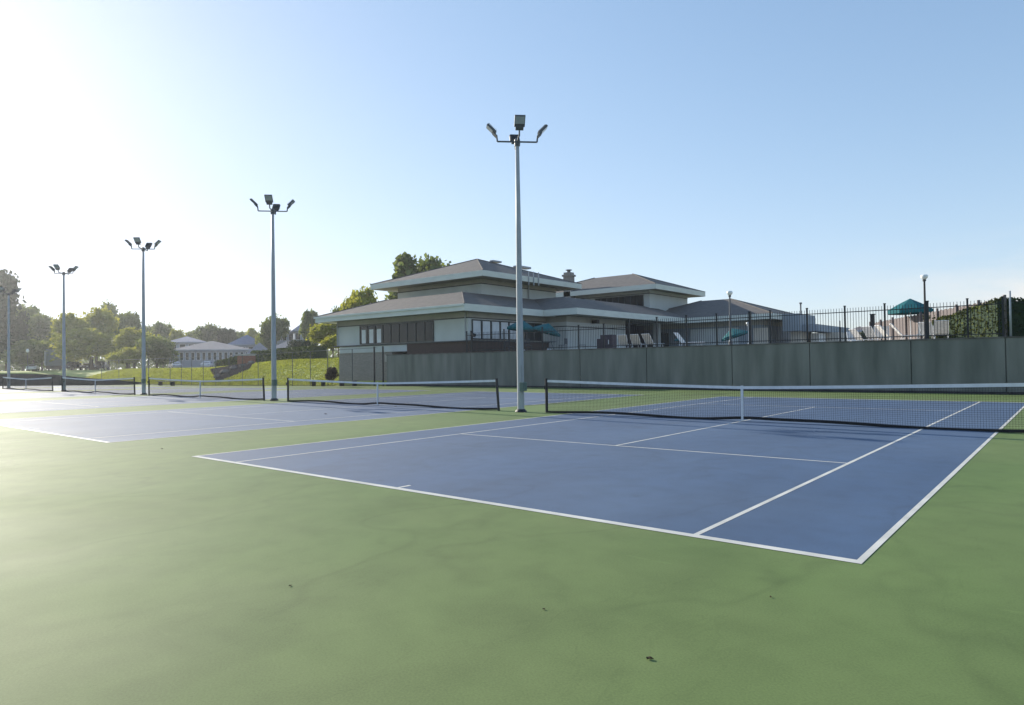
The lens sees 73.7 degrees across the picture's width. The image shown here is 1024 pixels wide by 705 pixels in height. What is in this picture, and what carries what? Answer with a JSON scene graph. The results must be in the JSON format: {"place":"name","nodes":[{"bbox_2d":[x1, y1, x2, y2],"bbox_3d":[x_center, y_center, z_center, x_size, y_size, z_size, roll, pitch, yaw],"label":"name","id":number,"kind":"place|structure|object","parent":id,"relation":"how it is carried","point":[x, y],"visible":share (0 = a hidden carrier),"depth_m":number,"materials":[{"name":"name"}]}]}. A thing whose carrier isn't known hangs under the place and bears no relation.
{"place":"outdoors","nodes":[
{"label":"outdoors","id":0,"kind":"place"},
{"bbox_2d":[0,360,386,385],"bbox_3d":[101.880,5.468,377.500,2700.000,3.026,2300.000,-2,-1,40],"label":"ground","id":1,"kind":"structure","parent":0,"point":[79,373],"depth_m":78.86,"materials":[{"name":"green plant"}]},
{"bbox_2d":[0,269,26,329],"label":"tree","id":2,"kind":"object","parent":1,"relation":"on","point":[9,282],"visible":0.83,"depth_m":150.83,"materials":[{"name":"green plant"}]},
{"bbox_2d":[0,311,32,370],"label":"tree","id":3,"kind":"object","parent":1,"relation":"on","point":[22,327],"visible":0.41,"depth_m":157.48,"materials":[{"name":"green plant"}]},
{"bbox_2d":[0,333,39,363],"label":"tree","id":4,"kind":"object","parent":1,"relation":"on","point":[3,341],"visible":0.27,"depth_m":146.08,"materials":[{"name":"green plant"}]},
{"bbox_2d":[15,303,43,370],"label":"tree","id":5,"kind":"object","parent":1,"relation":"on","point":[31,310],"visible":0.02,"depth_m":174.35,"materials":[{"name":"green plant"}]},
{"bbox_2d":[26,364,38,370],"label":"parked car","id":6,"kind":"object","parent":1,"relation":"on","point":[32,366],"visible":0.87,"depth_m":139.40,"materials":[{"name":"white paint"}]},
{"bbox_2d":[0,339,66,370],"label":"tree","id":7,"kind":"object","parent":1,"relation":"on","point":[18,354],"visible":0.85,"depth_m":138.96,"materials":[{"name":"green plant"}]},
{"bbox_2d":[24,312,54,370],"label":"tree","id":8,"kind":"object","parent":1,"relation":"on","point":[40,326],"visible":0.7,"depth_m":166.83,"materials":[{"name":"green plant"}]},
{"bbox_2d":[45,349,61,369],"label":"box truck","id":9,"kind":"object","parent":1,"relation":"on","point":[56,363],"visible":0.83,"depth_m":137.65,"materials":[{"name":"white metal"}]},
{"bbox_2d":[46,312,91,346],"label":"tree","id":10,"kind":"object","parent":1,"relation":"on","point":[72,321],"visible":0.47,"depth_m":136.72,"materials":[{"name":"green plant"}]},
{"bbox_2d":[0,374,141,385],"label":"wall","id":11,"kind":"structure","parent":1,"relation":"on","point":[56,379],"depth_m":77.94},
{"bbox_2d":[61,361,82,369],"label":"parked car","id":12,"kind":"object","parent":1,"relation":"on","point":[71,365],"visible":0.73,"depth_m":135.37,"materials":[{"name":"paint"}]},
{"bbox_2d":[48,328,120,369],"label":"tree","id":13,"kind":"object","parent":1,"relation":"on","point":[85,343],"visible":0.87,"depth_m":132.74,"materials":[{"name":"green plant"}]},
{"bbox_2d":[76,305,120,369],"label":"tree","id":14,"kind":"object","parent":1,"relation":"on","point":[103,319],"visible":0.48,"depth_m":144.00,"materials":[{"name":"green plant"}]},
{"bbox_2d":[100,299,120,369],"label":"tree","id":15,"kind":"object","parent":1,"relation":"on","point":[113,307],"visible":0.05,"depth_m":171.53,"materials":[{"name":"green plant"}]},
{"bbox_2d":[102,346,146,368],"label":"tree","id":16,"kind":"object","parent":1,"relation":"on","point":[124,356],"visible":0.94,"depth_m":118.77,"materials":[{"name":"green plant"}]},
{"bbox_2d":[114,311,148,367],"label":"tree","id":17,"kind":"object","parent":1,"relation":"on","point":[132,320],"visible":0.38,"depth_m":164.64,"materials":[{"name":"green plant"}]},
{"bbox_2d":[107,325,160,367],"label":"tree","id":18,"kind":"object","parent":1,"relation":"on","point":[126,337],"visible":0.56,"depth_m":129.57,"materials":[{"name":"green plant"}]},
{"bbox_2d":[133,334,180,367],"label":"tree","id":19,"kind":"object","parent":1,"relation":"on","point":[158,347],"visible":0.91,"depth_m":122.85,"materials":[{"name":"green plant"}]},
{"bbox_2d":[149,320,174,367],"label":"tree","id":20,"kind":"object","parent":1,"relation":"on","point":[162,329],"visible":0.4,"depth_m":185.28,"materials":[{"name":"green plant"}]},
{"bbox_2d":[0,349,339,370],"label":"woods","id":21,"kind":"object","parent":1,"relation":"on","point":[17,368],"visible":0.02,"depth_m":225.72,"materials":[{"name":"green plant"}]},
{"bbox_2d":[168,328,186,340],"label":"tree","id":22,"kind":"object","parent":1,"relation":"on","point":[174,334],"visible":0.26,"depth_m":178.35,"materials":[{"name":"green plant"}]},
{"bbox_2d":[169,336,205,367],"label":"house","id":23,"kind":"structure","parent":1,"relation":"on","point":[185,341],"depth_m":167.34,"materials":[{"name":"white metal"}]},
{"bbox_2d":[192,321,221,341],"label":"tree","id":24,"kind":"object","parent":1,"relation":"on","point":[207,333],"visible":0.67,"depth_m":199.09,"materials":[{"name":"green plant"}]},
{"bbox_2d":[84,357,338,385],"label":"grass tufts","id":25,"kind":"object","parent":1,"relation":"on","point":[120,373],"visible":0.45,"depth_m":78.01,"materials":[{"name":"plant"}]},
{"bbox_2d":[173,341,250,367],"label":"house","id":26,"kind":"structure","parent":1,"relation":"on","point":[206,351],"depth_m":141.64,"materials":[{"name":"white metal"}]},
{"bbox_2d":[214,356,236,366],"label":"hedge","id":27,"kind":"object","parent":1,"relation":"on","point":[226,361],"visible":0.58,"depth_m":93.25,"materials":[{"name":"green plant"}]},
{"bbox_2d":[216,326,237,343],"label":"tree","id":28,"kind":"object","parent":1,"relation":"on","point":[225,335],"visible":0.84,"depth_m":197.12,"materials":[{"name":"green plant"}]},
{"bbox_2d":[210,363,252,379],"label":"planting bed","id":29,"kind":"object","parent":1,"relation":"on","point":[232,372],"visible":0.69,"depth_m":81.70,"materials":[{"name":"stone"}]},
{"bbox_2d":[228,335,255,348],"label":"house","id":30,"kind":"structure","parent":1,"relation":"on","point":[246,341],"depth_m":158.90,"materials":[{"name":"white metal"}]},
{"bbox_2d":[101,346,383,385],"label":"chain link fence","id":31,"kind":"object","parent":1,"relation":"on","point":[256,369],"visible":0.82,"depth_m":69.35,"materials":[{"name":"metal"}]},
{"bbox_2d":[236,354,255,363],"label":"brick planter","id":32,"kind":"object","parent":1,"relation":"on","point":[247,358],"visible":0.46,"depth_m":89.72,"materials":[{"name":"brick"}]},
{"bbox_2d":[245,328,258,337],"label":"tree","id":33,"kind":"object","parent":1,"relation":"on","point":[251,332],"visible":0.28,"depth_m":209.65,"materials":[{"name":"green plant"}]},
{"bbox_2d":[246,343,267,353],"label":"house","id":34,"kind":"structure","parent":1,"relation":"on","point":[259,346],"depth_m":133.08,"materials":[{"name":"white metal"}]},
{"bbox_2d":[256,314,290,349],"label":"tree","id":35,"kind":"object","parent":1,"relation":"on","point":[264,335],"visible":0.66,"depth_m":154.69,"materials":[{"name":"green plant"}]},
{"bbox_2d":[276,330,293,345],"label":"house","id":36,"kind":"structure","parent":1,"relation":"on","point":[290,336],"depth_m":166.33,"materials":[{"name":"white metal"}]},
{"bbox_2d":[249,342,327,362],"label":"hedge","id":37,"kind":"object","parent":1,"relation":"on","point":[263,355],"visible":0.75,"depth_m":80.41,"materials":[{"name":"green plant"}]},
{"bbox_2d":[291,325,302,341],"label":"house","id":38,"kind":"structure","parent":1,"relation":"on","point":[297,337],"depth_m":162.26,"materials":[{"name":"white metal"}]},
{"bbox_2d":[286,339,316,347],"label":"hedge","id":39,"kind":"object","parent":1,"relation":"on","point":[294,343],"visible":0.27,"depth_m":104.18,"materials":[{"name":"green plant"}]},
{"bbox_2d":[298,309,319,343],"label":"tree","id":40,"kind":"object","parent":1,"relation":"on","point":[307,319],"visible":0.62,"depth_m":143.09,"materials":[{"name":"green plant"}]},
{"bbox_2d":[305,323,336,343],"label":"tree","id":41,"kind":"object","parent":1,"relation":"on","point":[318,333],"visible":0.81,"depth_m":91.54,"materials":[{"name":"green plant"}]},
{"bbox_2d":[319,334,339,357],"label":"tree","id":42,"kind":"object","parent":1,"relation":"on","point":[330,341],"visible":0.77,"depth_m":84.57,"materials":[{"name":"green plant"}]},
{"bbox_2d":[325,366,339,380],"bbox_3d":[-14.205,1.792,54.114,1.302,1.479,0.891,-1,-1,-9],"label":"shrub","id":43,"kind":"object","parent":1,"relation":"on","point":[332,373],"visible":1,"depth_m":53.97,"materials":[{"name":"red plant"}]},
{"bbox_2d":[336,283,378,310],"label":"tree","id":44,"kind":"object","parent":1,"relation":"on","point":[360,297],"visible":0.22,"depth_m":89.02,"materials":[{"name":"green plant"}]},
{"bbox_2d":[384,251,418,299],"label":"tree","id":45,"kind":"object","parent":1,"relation":"on","point":[404,263],"visible":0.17,"depth_m":102.96,"materials":[{"name":"green plant"}]},
{"bbox_2d":[414,253,450,272],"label":"tree","id":46,"kind":"object","parent":1,"relation":"on","point":[428,264],"visible":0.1,"depth_m":105.32,"materials":[{"name":"green plant"}]},
{"bbox_2d":[314,259,849,380],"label":"clubhouse","id":47,"kind":"structure","parent":1,"relation":"on","point":[444,309],"depth_m":59.28,"materials":[{"name":"paint"}]},
{"bbox_2d":[359,326,366,344],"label":"window","id":48,"kind":"structure","parent":47,"relation":"in","point":[362,329],"depth_m":58.16,"materials":[{"name":"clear glass"}]},
{"bbox_2d":[367,325,374,343],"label":"window","id":49,"kind":"structure","parent":47,"relation":"in","point":[370,328],"depth_m":57.48,"materials":[{"name":"clear glass"}]},
{"bbox_2d":[374,324,381,343],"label":"window","id":50,"kind":"structure","parent":47,"relation":"in","point":[378,328],"depth_m":56.88,"materials":[{"name":"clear glass"}]},
{"bbox_2d":[382,324,389,343],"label":"window","id":51,"kind":"structure","parent":47,"relation":"in","point":[385,327],"depth_m":56.28,"materials":[{"name":"grey glass"}]},
{"bbox_2d":[390,323,398,342],"bbox_3d":[-9.530,-1.565,55.575,1.004,1.580,0.095,-2,-1,40],"label":"window","id":52,"kind":"structure","parent":47,"relation":"in","point":[394,334],"depth_m":55.60,"materials":[{"name":"grey glass"}]},
{"bbox_2d":[398,323,406,342],"bbox_3d":[-8.756,-1.586,54.935,1.004,1.580,0.095,-2,-1,40],"label":"window","id":53,"kind":"structure","parent":47,"relation":"in","point":[402,327],"depth_m":54.98,"materials":[{"name":"grey glass"}]},
{"bbox_2d":[407,322,415,341],"bbox_3d":[-7.982,-1.608,54.294,1.004,1.580,0.095,-2,-1,40],"label":"window","id":54,"kind":"structure","parent":47,"relation":"in","point":[411,325],"depth_m":54.30,"materials":[{"name":"grey glass"}]},
{"bbox_2d":[415,321,423,341],"bbox_3d":[-7.208,-1.629,53.653,1.004,1.580,0.095,-2,-1,40],"label":"window","id":55,"kind":"structure","parent":47,"relation":"in","point":[419,326],"depth_m":53.71,"materials":[{"name":"grey glass"}]},
{"bbox_2d":[424,321,433,341],"bbox_3d":[-6.434,-1.651,53.013,1.004,1.580,0.095,-2,-1,40],"label":"window","id":56,"kind":"structure","parent":47,"relation":"in","point":[428,325],"depth_m":53.06,"materials":[{"name":"grey glass"}]},
{"bbox_2d":[472,319,481,339],"bbox_3d":[-2.618,-1.721,51.069,0.095,1.510,1.068,-2,-1,40],"label":"window","id":57,"kind":"structure","parent":47,"relation":"in","point":[476,323],"depth_m":51.10,"materials":[{"name":"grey glass"}]},
{"bbox_2d":[482,320,491,339],"bbox_3d":[-1.936,-1.716,51.893,0.095,1.510,1.068,-2,-1,40],"label":"window","id":58,"kind":"structure","parent":47,"relation":"in","point":[486,324],"depth_m":51.89,"materials":[{"name":"grey glass"}]},
{"bbox_2d":[491,320,500,339],"bbox_3d":[-1.255,-1.712,52.716,0.095,1.510,1.068,-2,-1,40],"label":"window","id":59,"kind":"structure","parent":47,"relation":"in","point":[496,325],"depth_m":52.77,"materials":[{"name":"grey glass"}]},
{"bbox_2d":[501,321,508,339],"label":"window","id":60,"kind":"structure","parent":47,"relation":"in","point":[504,324],"depth_m":53.62,"materials":[{"name":"grey glass"}]},
{"bbox_2d":[509,321,515,340],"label":"window","id":61,"kind":"structure","parent":47,"relation":"in","point":[510,322],"depth_m":54.25,"materials":[{"name":"grey glass"}]},
{"bbox_2d":[526,322,534,340],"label":"window","id":62,"kind":"structure","parent":47,"relation":"in","point":[532,324],"depth_m":56.05,"materials":[{"name":"black glass"}]},
{"bbox_2d":[534,323,541,340],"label":"window","id":63,"kind":"structure","parent":47,"relation":"in","point":[535,324],"depth_m":56.81,"materials":[{"name":"black glass"}]},
{"bbox_2d":[637,295,643,305],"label":"window","id":64,"kind":"structure","parent":47,"relation":"in","point":[640,298],"depth_m":71.73,"materials":[{"name":"grey glass"}]},
{"bbox_2d":[753,328,767,343],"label":"door","id":65,"kind":"structure","parent":47,"relation":"in","point":[757,330],"depth_m":65.25,"materials":[{"name":"beige"}]},
{"bbox_2d":[811,333,825,341],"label":"door","id":66,"kind":"structure","parent":47,"relation":"in","point":[817,334],"depth_m":66.94,"materials":[{"name":"plastic"}]},
{"bbox_2d":[0,384,1023,704],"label":"court surface","id":67,"kind":"object","parent":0,"point":[148,572],"visible":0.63,"depth_m":4.73,"materials":[{"name":"green paint"}]},
{"bbox_2d":[0,287,21,387],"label":"light pole","id":68,"kind":"object","parent":67,"relation":"on","point":[16,291],"visible":0.88,"depth_m":59.95,"materials":[{"name":"metal"}]},
{"bbox_2d":[2,376,52,390],"bbox_3d":[-39.680,2.522,55.742,12.893,1.120,0.135,-2,-1,40],"label":"tennis net","id":69,"kind":"object","parent":67,"relation":"on","point":[28,382],"visible":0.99,"depth_m":55.34,"materials":[{"name":"fabric"}]},
{"bbox_2d":[48,264,77,390],"bbox_3d":[-33.367,-1.787,50.867,1.668,9.320,1.668,-2,-1,42],"label":"light pole","id":70,"kind":"object","parent":67,"relation":"on","point":[57,267],"visible":0.94,"depth_m":50.80,"materials":[{"name":"metal"}]},
{"bbox_2d":[61,377,135,394],"bbox_3d":[-28.253,2.207,46.284,12.893,1.120,0.135,-2,-1,40],"label":"tennis net","id":71,"kind":"object","parent":67,"relation":"on","point":[100,391],"visible":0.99,"depth_m":45.71,"materials":[{"name":"fabric"}]},
{"bbox_2d":[125,237,161,394],"bbox_3d":[-22.508,-2.158,41.724,1.668,9.457,1.668,-2,-1,38],"label":"light pole","id":72,"kind":"object","parent":67,"relation":"on","point":[137,240],"visible":1,"depth_m":41.65,"materials":[{"name":"metal"}]},
{"bbox_2d":[147,377,264,399],"bbox_3d":[-16.827,1.891,36.827,12.893,1.120,0.135,-2,-1,40],"label":"tennis net","id":73,"kind":"object","parent":67,"relation":"on","point":[207,389],"visible":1,"depth_m":36.67,"materials":[{"name":"fabric"}]},
{"bbox_2d":[250,194,294,400],"bbox_3d":[-11.260,-2.493,32.233,1.668,9.499,1.668,-2,-1,37],"label":"light pole","id":74,"kind":"object","parent":67,"relation":"on","point":[269,202],"visible":1,"depth_m":32.15,"materials":[{"name":"metal"}]},
{"bbox_2d":[286,377,499,410],"bbox_3d":[-5.400,1.575,27.370,12.893,1.120,0.135,-2,-1,40],"label":"tennis net","id":75,"kind":"object","parent":67,"relation":"on","point":[449,383],"visible":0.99,"depth_m":26.84,"materials":[{"name":"fabric"}]},
{"bbox_2d":[0,386,1023,563],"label":"court paint","id":76,"kind":"object","parent":67,"relation":"on","point":[856,510],"visible":0.84,"depth_m":11.93,"materials":[{"name":"paint"}]},
{"bbox_2d":[0,386,1023,563],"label":"court lines","id":77,"kind":"object","parent":76,"relation":"on","point":[881,540],"visible":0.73,"depth_m":8.54,"materials":[{"name":"paint"}]},
{"bbox_2d":[486,115,547,411],"bbox_3d":[0.230,-2.783,22.515,1.668,9.478,1.668,-2,-1,40],"label":"light pole","id":78,"kind":"object","parent":67,"relation":"on","point":[519,122],"visible":1,"depth_m":22.42,"materials":[{"name":"metal"}]},
{"bbox_2d":[386,336,1023,393],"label":"retaining wall","id":79,"kind":"structure","parent":67,"relation":"on","point":[978,360],"depth_m":36.03,"materials":[{"name":"concrete"}]},
{"bbox_2d":[470,331,474,351],"bbox_3d":[-2.797,-0.799,49.234,0.434,1.550,0.258,-2,-1,40],"label":"gate post","id":80,"kind":"object","parent":79,"relation":"on","point":[472,334],"visible":1,"depth_m":49.30,"materials":[{"name":"black metal"}]},
{"bbox_2d":[466,296,1004,351],"bbox_3d":[8.926,-1.218,39.532,31.826,1.740,0.150,-2,-1,40],"label":"iron fence","id":81,"kind":"object","parent":79,"relation":"on","point":[749,327],"visible":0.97,"depth_m":36.38,"materials":[{"name":"metal"}]},
{"bbox_2d":[1009,291,1023,335],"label":"steel post","id":82,"kind":"object","parent":79,"relation":"on","point":[1010,319],"visible":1,"depth_m":29.22,"materials":[{"name":"black metal"}]},
{"bbox_2d":[544,378,1023,432],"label":"tennis net","id":83,"kind":"object","parent":67,"relation":"on","point":[742,417],"visible":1,"depth_m":17.02,"materials":[{"name":"fabric"}]},
{"bbox_2d":[0,0,1023,370],"label":"sky","id":84,"kind":"structure","parent":0,"point":[829,155],"materials":[{"name":"blue"}]},
{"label":"pool deck","id":85,"kind":"structure","parent":0,"visible":0},
{"bbox_2d":[507,321,535,350],"bbox_3d":[0.714,-1.212,50.209,2.040,2.352,2.041,0,-1,-33],"label":"patio umbrella","id":86,"kind":"object","parent":85,"relation":"on","point":[527,327],"visible":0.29,"depth_m":49.63,"materials":[{"name":"teal fabric"}]},
{"bbox_2d":[533,323,558,349],"bbox_3d":[2.499,-1.097,49.681,1.917,2.056,1.968,-1,-1,20],"label":"patio umbrella","id":87,"kind":"object","parent":85,"relation":"on","point":[546,326],"visible":0.53,"depth_m":49.17,"materials":[{"name":"teal fabric"}]},
{"bbox_2d":[597,335,616,347],"bbox_3d":[6.758,-0.699,49.007,1.330,1.120,0.645,-2,-1,40],"label":"metal cabinet","id":88,"kind":"object","parent":85,"relation":"on","point":[610,339],"visible":0.24,"depth_m":48.64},
{"bbox_2d":[617,335,628,347],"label":"lounge chair","id":89,"kind":"object","parent":85,"relation":"on","point":[622,340],"visible":0.63,"depth_m":45.47,"materials":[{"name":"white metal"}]},
{"bbox_2d":[630,334,641,346],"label":"lounge chair","id":90,"kind":"object","parent":85,"relation":"on","point":[633,339],"visible":0.61,"depth_m":44.88,"materials":[{"name":"white metal"}]},
{"bbox_2d":[641,333,662,346],"bbox_3d":[9.228,-0.728,44.687,1.789,0.973,0.639,0,-1,-45],"label":"lounge chair","id":91,"kind":"object","parent":85,"relation":"on","point":[644,336],"visible":0.56,"depth_m":44.29,"materials":[{"name":"white metal"}]},
{"bbox_2d":[726,291,732,344],"bbox_3d":[12.126,-1.915,37.978,0.340,3.035,0.331,-2,-1,40],"label":"lamp post","id":92,"kind":"object","parent":85,"relation":"on","point":[729,293],"visible":0.91,"depth_m":37.94,"materials":[{"name":"metal"}]},
{"bbox_2d":[721,328,747,341],"bbox_3d":[19.288,-1.119,59.126,2.092,1.957,2.158,-1,-1,2],"label":"patio umbrella","id":93,"kind":"object","parent":85,"relation":"on","point":[740,333],"visible":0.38,"depth_m":58.57,"materials":[{"name":"teal fabric"}]},
{"bbox_2d":[848,329,879,340],"bbox_3d":[21.507,-0.947,41.657,1.789,0.973,0.639,-1,-1,-14],"label":"lounge chair","id":94,"kind":"object","parent":85,"relation":"on","point":[851,332],"visible":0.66,"depth_m":41.50,"materials":[{"name":"white plastic"}]},
{"bbox_2d":[861,326,892,339],"bbox_3d":[20.581,-0.987,38.532,1.789,0.973,0.639,0,-1,-25],"label":"lounge chair","id":95,"kind":"object","parent":85,"relation":"on","point":[864,329],"visible":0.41,"depth_m":38.34,"materials":[{"name":"white plastic"}]},
{"bbox_2d":[872,326,888,339],"bbox_3d":[21.579,-1.019,39.969,0.850,1.050,0.530,-2,-1,40],"label":"upright chair","id":96,"kind":"object","parent":85,"relation":"on","point":[887,329],"visible":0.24,"depth_m":40.01,"materials":[{"name":"white plastic"}]},
{"bbox_2d":[874,325,909,338],"bbox_3d":[20.738,-1.014,37.094,1.789,0.973,0.639,-1,-1,4],"label":"lounge chair","id":97,"kind":"object","parent":85,"relation":"on","point":[879,327],"visible":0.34,"depth_m":37.10,"materials":[{"name":"white plastic"}]},
{"bbox_2d":[889,323,930,338],"bbox_3d":[20.553,-1.041,35.292,1.789,0.973,0.639,-1,-1,21],"label":"lounge chair","id":98,"kind":"object","parent":85,"relation":"on","point":[895,328],"visible":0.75,"depth_m":35.31,"materials":[{"name":"white plastic"}]},
{"bbox_2d":[888,299,932,338],"bbox_3d":[23.894,-1.869,40.958,2.365,2.720,2.365,-1,-1,-13],"label":"patio umbrella","id":99,"kind":"object","parent":85,"relation":"on","point":[909,302],"visible":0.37,"depth_m":40.49,"materials":[{"name":"teal fabric"}]},
{"bbox_2d":[920,274,927,338],"bbox_3d":[20.287,-2.212,33.561,0.340,3.255,0.331,-2,-1,40],"label":"lamp post","id":100,"kind":"object","parent":85,"relation":"on","point":[924,277],"visible":0.81,"depth_m":33.53,"materials":[{"name":"black metal"}]},
{"bbox_2d":[918,322,935,338],"bbox_3d":[21.585,-1.058,35.108,1.789,0.973,0.639,0,-1,-37],"label":"lounge chair","id":101,"kind":"object","parent":85,"relation":"on","point":[931,328],"visible":0.37,"depth_m":34.73,"materials":[{"name":"white plastic"}]},
{"bbox_2d":[869,295,1006,339],"bbox_3d":[23.801,-1.453,39.754,0.132,1.850,20.557,-1,-1,13],"label":"wooden fence","id":102,"kind":"object","parent":85,"relation":"on","point":[903,327],"visible":0.31,"depth_m":41.23,"materials":[{"name":"wood"}]},
{"bbox_2d":[923,297,1009,338],"bbox_3d":[22.160,-1.350,33.653,0.799,2.084,8.081,-1,-1,11],"label":"ivy hedge","id":103,"kind":"object","parent":102,"relation":"attached to","point":[953,327],"visible":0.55,"depth_m":31.36,"materials":[{"name":"green plant"}]},
{"bbox_2d":[933,320,948,338],"bbox_3d":[21.352,-1.074,34.003,0.639,0.973,1.789,-1,-1,31],"label":"lounge chair","id":104,"kind":"object","parent":85,"relation":"on","point":[943,328],"visible":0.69,"depth_m":33.47,"materials":[{"name":"white plastic"}]},
{"bbox_2d":[1008,297,1023,335],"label":"dark hedge","id":105,"kind":"object","parent":85,"relation":"on","point":[1017,309],"visible":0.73,"depth_m":29.46,"materials":[{"name":"green plant"}]},
{"label":"parking lot","id":106,"kind":"structure","parent":0,"visible":0},
{"bbox_2d":[94,361,108,369],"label":"parked car","id":107,"kind":"object","parent":106,"relation":"on","point":[98,364],"visible":0.94,"depth_m":136.98,"materials":[{"name":"paint"}]},
{"bbox_2d":[200,361,212,366],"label":"parked car","id":108,"kind":"object","parent":106,"relation":"on","point":[208,363],"visible":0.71,"depth_m":133.56,"materials":[{"name":"white paint"}]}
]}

